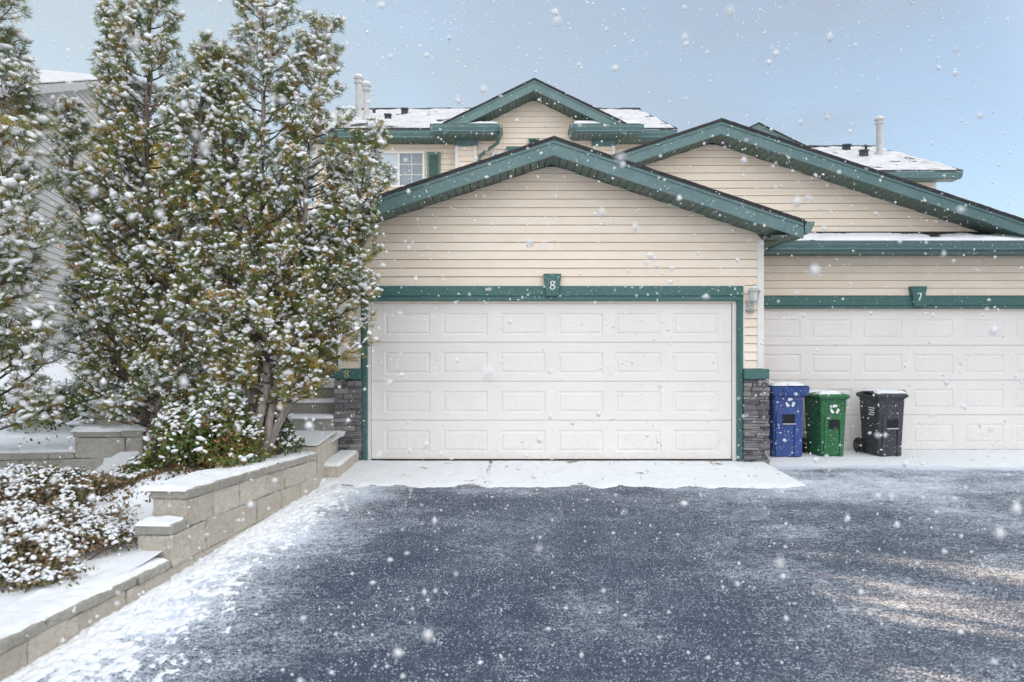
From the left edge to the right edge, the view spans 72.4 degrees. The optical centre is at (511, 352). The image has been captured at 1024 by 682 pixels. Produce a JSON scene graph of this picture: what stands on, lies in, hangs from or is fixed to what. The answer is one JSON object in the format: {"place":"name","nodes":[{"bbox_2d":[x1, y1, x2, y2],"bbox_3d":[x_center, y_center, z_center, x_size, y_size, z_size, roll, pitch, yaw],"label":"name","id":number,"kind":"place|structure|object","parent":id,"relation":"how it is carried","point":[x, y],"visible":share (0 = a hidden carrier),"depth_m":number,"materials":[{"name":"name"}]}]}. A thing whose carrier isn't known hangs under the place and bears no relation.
{"place":"outdoors","nodes":[
{"label":"outdoors","id":0,"kind":"place"},
{"bbox_2d":[0,335,345,605],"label":"snowy ground","id":1,"kind":"structure","parent":0,"point":[131,559],"depth_m":6.59,"materials":[{"name":"white snow"}]},
{"bbox_2d":[0,0,69,432],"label":"pine tree","id":2,"kind":"object","parent":1,"relation":"on","point":[18,185],"visible":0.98,"depth_m":6.60,"materials":[{"name":"green plant"}]},
{"bbox_2d":[0,373,121,433],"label":"leafy shrub","id":3,"kind":"object","parent":1,"relation":"on","point":[69,388],"visible":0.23,"depth_m":8.83,"materials":[{"name":"green plant"}]},
{"bbox_2d":[0,497,142,593],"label":"shrub","id":4,"kind":"object","parent":1,"relation":"on","point":[78,525],"visible":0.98,"depth_m":4.85,"materials":[{"name":"green plant"}]},
{"bbox_2d":[0,463,158,515],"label":"shrub","id":5,"kind":"object","parent":1,"relation":"on","point":[14,479],"visible":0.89,"depth_m":6.01,"materials":[{"name":"green plant"}]},
{"bbox_2d":[0,398,187,471],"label":"garden wall","id":6,"kind":"structure","parent":1,"relation":"on","point":[96,443],"depth_m":7.22,"materials":[{"name":"grey concrete"}]},
{"bbox_2d":[0,68,189,361],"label":"neighbour house","id":7,"kind":"structure","parent":1,"relation":"on","point":[55,85],"depth_m":15.81,"materials":[{"name":"grey"}]},
{"bbox_2d":[69,292,87,341],"bbox_3d":[-10.797,-0.916,17.461,0.370,1.300,1.262,0,0,0],"label":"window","id":8,"kind":"structure","parent":7,"relation":"in","point":[75,292],"depth_m":17.21,"materials":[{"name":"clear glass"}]},
{"bbox_2d":[11,427,228,588],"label":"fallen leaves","id":9,"kind":"object","parent":1,"relation":"on","point":[131,482],"visible":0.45,"depth_m":6.22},
{"bbox_2d":[44,0,246,463],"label":"pine tree","id":10,"kind":"object","parent":1,"relation":"on","point":[95,281],"visible":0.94,"depth_m":7.16,"materials":[{"name":"green plant"}]},
{"bbox_2d":[59,120,232,379],"bbox_3d":[-5.322,-1.463,10.360,2.376,4.101,2.053,0,0,0],"label":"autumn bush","id":11,"kind":"object","parent":1,"relation":"on","point":[157,158],"visible":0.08,"depth_m":10.19,"materials":[{"name":"green plant"}]},
{"bbox_2d":[0,450,317,680],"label":"retaining wall","id":12,"kind":"structure","parent":1,"relation":"on","point":[218,492],"depth_m":5.16,"materials":[{"name":"beige concrete"}]},
{"bbox_2d":[116,361,219,410],"bbox_3d":[-4.447,0.556,8.899,1.824,1.047,1.298,0,0,0],"label":"leafy shrub","id":13,"kind":"object","parent":1,"relation":"on","point":[122,390],"visible":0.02,"depth_m":8.81,"materials":[{"name":"green plant"}]},
{"bbox_2d":[110,379,285,478],"bbox_3d":[-3.031,0.744,6.918,1.501,0.986,1.041,0,0,17],"label":"leafy shrub","id":14,"kind":"object","parent":1,"relation":"on","point":[208,453],"visible":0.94,"depth_m":6.67,"materials":[{"name":"green plant"}]},
{"bbox_2d":[191,169,309,394],"bbox_3d":[-3.695,-1.063,10.155,1.925,3.304,1.706,0,0,0],"label":"autumn bush","id":15,"kind":"object","parent":1,"relation":"on","point":[260,377],"visible":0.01,"depth_m":10.03,"materials":[{"name":"green plant"}]},
{"bbox_2d":[189,378,358,486],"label":"concrete steps","id":16,"kind":"structure","parent":1,"relation":"on","point":[322,410],"depth_m":9.06,"materials":[{"name":"grey concrete"}]},
{"bbox_2d":[255,394,306,454],"bbox_3d":[-2.600,0.742,7.521,0.649,0.839,0.622,0,0,26],"label":"leafy shrub","id":17,"kind":"object","parent":1,"relation":"on","point":[283,431],"visible":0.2,"depth_m":7.51,"materials":[{"name":"green plant"}]},
{"bbox_2d":[178,0,398,459],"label":"pine tree","id":18,"kind":"object","parent":1,"relation":"on","point":[340,271],"visible":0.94,"depth_m":7.20,"materials":[{"name":"green plant"}]},
{"bbox_2d":[265,74,814,463],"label":"townhouse","id":19,"kind":"structure","parent":1,"relation":"on","point":[572,141],"depth_m":9.36,"materials":[{"name":"plastic"}]},
{"bbox_2d":[373,151,424,187],"bbox_3d":[-2.423,-3.929,14.987,1.109,0.765,0.065,0,0,0],"label":"window","id":20,"kind":"structure","parent":19,"relation":"in","point":[415,159],"depth_m":15.00,"materials":[{"name":"clear glass"}]},
{"bbox_2d":[372,303,730,460],"bbox_3d":[0.528,0.387,9.371,4.810,2.105,0.032,0,0,0],"label":"garage door","id":21,"kind":"structure","parent":19,"relation":"in","point":[509,342],"depth_m":9.36,"materials":[{"name":"metal"}]},
{"bbox_2d":[0,0,1023,681],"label":"falling snow","id":22,"kind":"structure","parent":0,"point":[204,148],"depth_m":3.37,"materials":[{"name":"white snow"}]},
{"bbox_2d":[0,0,1023,325],"label":"sky","id":23,"kind":"structure","parent":0,"point":[740,95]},
{"bbox_2d":[21,452,1023,681],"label":"driveway","id":24,"kind":"structure","parent":0,"point":[607,641],"depth_m":4.91,"materials":[{"name":"grey asphalt"}]},
{"bbox_2d":[0,483,366,681],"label":"drifted snow","id":25,"kind":"structure","parent":24,"relation":"on","point":[89,642],"depth_m":4.48,"materials":[{"name":"white snow"}]},
{"bbox_2d":[768,449,1023,467],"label":"threshold snow","id":26,"kind":"structure","parent":24,"relation":"on","point":[940,458],"depth_m":9.62,"materials":[{"name":"white snow"}]},
{"bbox_2d":[766,380,809,456],"bbox_3d":[3.865,0.930,10.054,0.558,1.077,0.661,0,0,-3],"label":"wheelie bin","id":27,"kind":"object","parent":26,"relation":"on","point":[786,416],"visible":0.81,"depth_m":9.81,"materials":[{"name":"blue plastic"}]},
{"bbox_2d":[802,389,850,455],"bbox_3d":[4.513,0.999,10.120,0.483,0.940,0.629,0,0,-5],"label":"wheelie bin","id":28,"kind":"object","parent":26,"relation":"on","point":[828,433],"visible":0.91,"depth_m":9.88,"materials":[{"name":"green plastic"}]},
{"bbox_2d":[853,388,908,455],"bbox_3d":[5.338,0.994,10.121,0.550,0.950,0.629,0,0,-6],"label":"wheelie bin","id":29,"kind":"object","parent":26,"relation":"on","point":[882,415],"visible":1,"depth_m":9.88,"materials":[{"name":"grey plastic"}]},
{"bbox_2d":[319,460,805,488],"bbox_3d":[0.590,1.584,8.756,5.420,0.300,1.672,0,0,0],"label":"concrete apron","id":30,"kind":"object","parent":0,"point":[571,461],"visible":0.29,"depth_m":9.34,"materials":[{"name":"white snow"}]},
{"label":"snowy verge","id":31,"kind":"structure","parent":0,"visible":0},
{"bbox_2d":[612,116,1023,449],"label":"townhouse","id":32,"kind":"structure","parent":31,"relation":"on","point":[951,343],"depth_m":10.55,"materials":[{"name":"plastic"}]},
{"bbox_2d":[762,311,1023,449],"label":"garage door","id":33,"kind":"structure","parent":32,"relation":"in","point":[952,342],"depth_m":10.61,"materials":[{"name":"metal"}]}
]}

